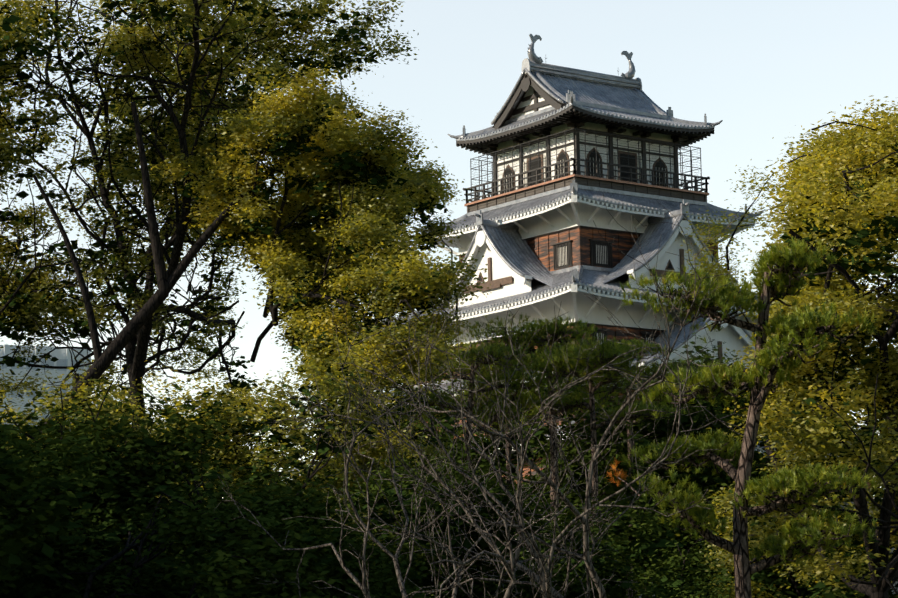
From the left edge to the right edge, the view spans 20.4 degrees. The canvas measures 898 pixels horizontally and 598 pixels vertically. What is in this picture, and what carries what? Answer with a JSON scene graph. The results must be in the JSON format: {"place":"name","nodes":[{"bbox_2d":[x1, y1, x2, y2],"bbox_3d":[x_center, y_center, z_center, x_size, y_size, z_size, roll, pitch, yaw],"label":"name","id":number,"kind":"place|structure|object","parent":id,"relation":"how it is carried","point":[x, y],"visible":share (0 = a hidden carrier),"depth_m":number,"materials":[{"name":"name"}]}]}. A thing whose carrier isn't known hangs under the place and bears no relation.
{"place":"outdoors","nodes":[
{"label":"outdoors","id":0,"kind":"place"},
{"bbox_2d":[0,344,90,427],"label":"building","id":1,"kind":"structure","parent":0,"point":[63,356],"depth_m":317.22,"materials":[{"name":"concrete"}]},
{"bbox_2d":[0,232,161,438],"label":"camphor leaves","id":2,"kind":"object","parent":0,"point":[83,332],"visible":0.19,"depth_m":93.60,"materials":[{"name":"green plant"}]},
{"bbox_2d":[0,178,193,447],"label":"camphor tree","id":3,"kind":"object","parent":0,"point":[104,310],"depth_m":96.02,"materials":[{"name":"green plant"}]},
{"bbox_2d":[0,0,897,497],"label":"sky","id":4,"kind":"structure","parent":0,"point":[766,69],"materials":[{"name":"white"}]},
{"bbox_2d":[380,342,564,485],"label":"pine","id":5,"kind":"object","parent":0,"point":[474,350],"depth_m":100.24,"materials":[{"name":"green plant"}]},
{"bbox_2d":[444,341,583,534],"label":"pine","id":6,"kind":"object","parent":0,"point":[527,355],"depth_m":109.93,"materials":[{"name":"green plant"}]},
{"bbox_2d":[334,372,741,597],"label":"bush","id":7,"kind":"object","parent":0,"point":[418,425],"depth_m":115.17,"materials":[{"name":"green plant"}]},
{"bbox_2d":[389,381,717,597],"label":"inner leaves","id":8,"kind":"object","parent":7,"relation":"attached to","point":[533,445],"visible":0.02,"depth_m":116.75,"materials":[{"name":"green plant"}]},
{"bbox_2d":[447,312,656,571],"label":"pine","id":9,"kind":"object","parent":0,"point":[535,327],"depth_m":104.14,"materials":[{"name":"green plant"}]},
{"bbox_2d":[520,335,687,544],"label":"pine","id":10,"kind":"object","parent":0,"point":[574,353],"depth_m":97.74,"materials":[{"name":"green plant"}]},
{"bbox_2d":[608,460,628,485],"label":"dead pine needles","id":11,"kind":"object","parent":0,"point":[622,474],"visible":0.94,"depth_m":59.80,"materials":[{"name":"orange plant"}]},
{"bbox_2d":[560,337,712,597],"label":"pine","id":12,"kind":"object","parent":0,"point":[647,369],"depth_m":107.57,"materials":[{"name":"green plant"}]},
{"bbox_2d":[513,332,845,597],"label":"bush","id":13,"kind":"object","parent":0,"point":[694,478],"depth_m":109.87,"materials":[{"name":"green plant"}]},
{"bbox_2d":[538,361,828,594],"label":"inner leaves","id":14,"kind":"object","parent":13,"relation":"attached to","point":[684,419],"visible":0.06,"depth_m":110.19,"materials":[{"name":"green plant"}]},
{"bbox_2d":[676,158,788,466],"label":"yellow tree","id":15,"kind":"object","parent":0,"point":[718,271],"depth_m":92.84,"materials":[{"name":"plant"}]},
{"label":"ground","id":16,"kind":"structure","parent":0,"visible":0},
{"bbox_2d":[0,358,170,565],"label":"bush","id":17,"kind":"object","parent":16,"relation":"on","point":[83,388],"depth_m":68.77,"materials":[{"name":"green plant"}]},
{"bbox_2d":[7,392,162,547],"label":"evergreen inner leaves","id":18,"kind":"object","parent":17,"relation":"attached to","point":[51,421],"depth_m":68.77,"materials":[{"name":"green plant"}]},
{"bbox_2d":[0,3,190,411],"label":"tree","id":19,"kind":"object","parent":16,"relation":"on","point":[4,145],"depth_m":87.75,"materials":[{"name":"green plant"}]},
{"bbox_2d":[0,51,143,437],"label":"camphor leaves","id":20,"kind":"object","parent":19,"relation":"attached to","point":[51,249],"visible":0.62,"depth_m":88.25,"materials":[{"name":"green plant"}]},
{"bbox_2d":[0,379,202,597],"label":"bush","id":21,"kind":"object","parent":16,"relation":"on","point":[44,567],"depth_m":45.32,"materials":[{"name":"green plant"}]},
{"bbox_2d":[0,458,154,597],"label":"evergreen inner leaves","id":22,"kind":"object","parent":21,"relation":"attached to","point":[15,548],"visible":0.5,"depth_m":41.28,"materials":[{"name":"green plant"}]},
{"bbox_2d":[0,362,377,597],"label":"evergreen","id":23,"kind":"object","parent":16,"relation":"on","point":[138,463],"depth_m":49.53,"materials":[{"name":"green plant"}]},
{"bbox_2d":[0,420,333,597],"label":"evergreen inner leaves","id":24,"kind":"object","parent":23,"relation":"attached to","point":[167,491],"visible":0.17,"depth_m":49.46,"materials":[{"name":"green plant"}]},
{"bbox_2d":[0,0,418,556],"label":"tree","id":25,"kind":"object","parent":16,"relation":"on","point":[122,33],"depth_m":88.18,"materials":[{"name":"green plant"}]},
{"bbox_2d":[33,102,302,436],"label":"old camphor limbs","id":26,"kind":"object","parent":25,"relation":"attached to","point":[106,357],"visible":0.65,"depth_m":80.08,"materials":[{"name":"brown plant"}]},
{"bbox_2d":[5,324,438,572],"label":"evergreen","id":27,"kind":"object","parent":16,"relation":"on","point":[233,419],"depth_m":72.25,"materials":[{"name":"green plant"}]},
{"bbox_2d":[120,362,417,546],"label":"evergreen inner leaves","id":28,"kind":"object","parent":27,"relation":"attached to","point":[323,447],"visible":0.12,"depth_m":72.25,"materials":[{"name":"green plant"}]},
{"bbox_2d":[103,360,377,569],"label":"bush","id":29,"kind":"object","parent":16,"relation":"on","point":[248,361],"depth_m":105.18,"materials":[{"name":"green plant"}]},
{"bbox_2d":[102,406,287,562],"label":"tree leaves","id":30,"kind":"object","parent":29,"relation":"attached to","point":[204,493],"visible":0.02,"depth_m":105.22,"materials":[{"name":"green plant"}]},
{"bbox_2d":[56,451,470,597],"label":"bush","id":31,"kind":"object","parent":16,"relation":"on","point":[274,509],"depth_m":44.33,"materials":[{"name":"green plant"}]},
{"bbox_2d":[148,484,393,597],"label":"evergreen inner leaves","id":32,"kind":"object","parent":31,"relation":"attached to","point":[192,561],"visible":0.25,"depth_m":44.47,"materials":[{"name":"green plant"}]},
{"bbox_2d":[156,383,437,498],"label":"bush","id":33,"kind":"object","parent":16,"relation":"on","point":[307,442],"depth_m":118.50,"materials":[{"name":"green plant"}]},
{"bbox_2d":[194,398,405,538],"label":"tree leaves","id":34,"kind":"object","parent":33,"relation":"attached to","point":[383,427],"depth_m":120.27,"materials":[{"name":"green plant"}]},
{"bbox_2d":[149,11,491,550],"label":"tree","id":35,"kind":"object","parent":16,"relation":"on","point":[363,140],"depth_m":79.57,"materials":[{"name":"green plant"}]},
{"bbox_2d":[195,429,578,597],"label":"bush","id":36,"kind":"object","parent":16,"relation":"on","point":[496,489],"depth_m":55.54,"materials":[{"name":"green plant"}]},
{"bbox_2d":[325,471,542,597],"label":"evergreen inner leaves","id":37,"kind":"object","parent":36,"relation":"attached to","point":[466,542],"visible":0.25,"depth_m":55.45,"materials":[{"name":"green plant"}]},
{"bbox_2d":[290,418,527,597],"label":"bush","id":38,"kind":"object","parent":16,"relation":"on","point":[419,460],"depth_m":107.03,"materials":[{"name":"green plant"}]},
{"bbox_2d":[354,449,447,595],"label":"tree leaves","id":39,"kind":"object","parent":38,"relation":"attached to","point":[410,490],"visible":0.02,"depth_m":106.62,"materials":[{"name":"green plant"}]},
{"bbox_2d":[213,279,612,597],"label":"bare cherry","id":40,"kind":"object","parent":16,"relation":"on","point":[458,575],"visible":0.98,"depth_m":39.47,"materials":[{"name":"brown plant"}]},
{"bbox_2d":[301,193,785,597],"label":"bare cherry","id":41,"kind":"object","parent":16,"relation":"on","point":[538,555],"visible":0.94,"depth_m":40.23,"materials":[{"name":"brown plant"}]},
{"bbox_2d":[432,475,657,597],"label":"bush","id":42,"kind":"object","parent":16,"relation":"on","point":[578,589],"depth_m":63.96,"materials":[{"name":"green plant"}]},
{"bbox_2d":[483,518,634,597],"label":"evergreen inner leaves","id":43,"kind":"object","parent":42,"relation":"attached to","point":[626,582],"visible":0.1,"depth_m":64.06,"materials":[{"name":"green plant"}]},
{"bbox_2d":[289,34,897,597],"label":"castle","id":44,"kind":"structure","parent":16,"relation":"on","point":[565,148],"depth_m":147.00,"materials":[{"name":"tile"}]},
{"bbox_2d":[589,480,731,597],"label":"bush","id":45,"kind":"object","parent":16,"relation":"on","point":[651,529],"depth_m":69.14,"materials":[{"name":"green plant"}]},
{"bbox_2d":[603,514,730,597],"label":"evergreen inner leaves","id":46,"kind":"object","parent":45,"relation":"attached to","point":[655,545],"visible":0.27,"depth_m":69.68,"materials":[{"name":"green plant"}]},
{"bbox_2d":[616,236,881,597],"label":"pine","id":47,"kind":"object","parent":16,"relation":"on","point":[763,359],"depth_m":43.43,"materials":[{"name":"green plant"}]},
{"bbox_2d":[617,477,639,495],"bbox_3d":[4.293,4.472,59.555,0.067,0.532,0.658,11,-15,-53],"label":"twig","id":48,"kind":"object","parent":47,"relation":"attached to","point":[632,488],"visible":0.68,"depth_m":59.50,"materials":[{"name":"brown wood"}]},
{"bbox_2d":[658,450,897,597],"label":"bush","id":49,"kind":"object","parent":16,"relation":"on","point":[813,590],"depth_m":57.15,"materials":[{"name":"green plant"}]},
{"bbox_2d":[692,501,897,597],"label":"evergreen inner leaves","id":50,"kind":"object","parent":49,"relation":"attached to","point":[789,592],"visible":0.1,"depth_m":57.12,"materials":[{"name":"green plant"}]},
{"bbox_2d":[675,95,897,597],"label":"broadleaf","id":51,"kind":"object","parent":16,"relation":"on","point":[834,145],"depth_m":49.20,"materials":[{"name":"green plant"}]},
{"bbox_2d":[722,140,897,597],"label":"broadleaf inner leaves","id":52,"kind":"object","parent":51,"relation":"attached to","point":[851,243],"visible":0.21,"depth_m":49.20,"materials":[{"name":"green plant"}]}
]}

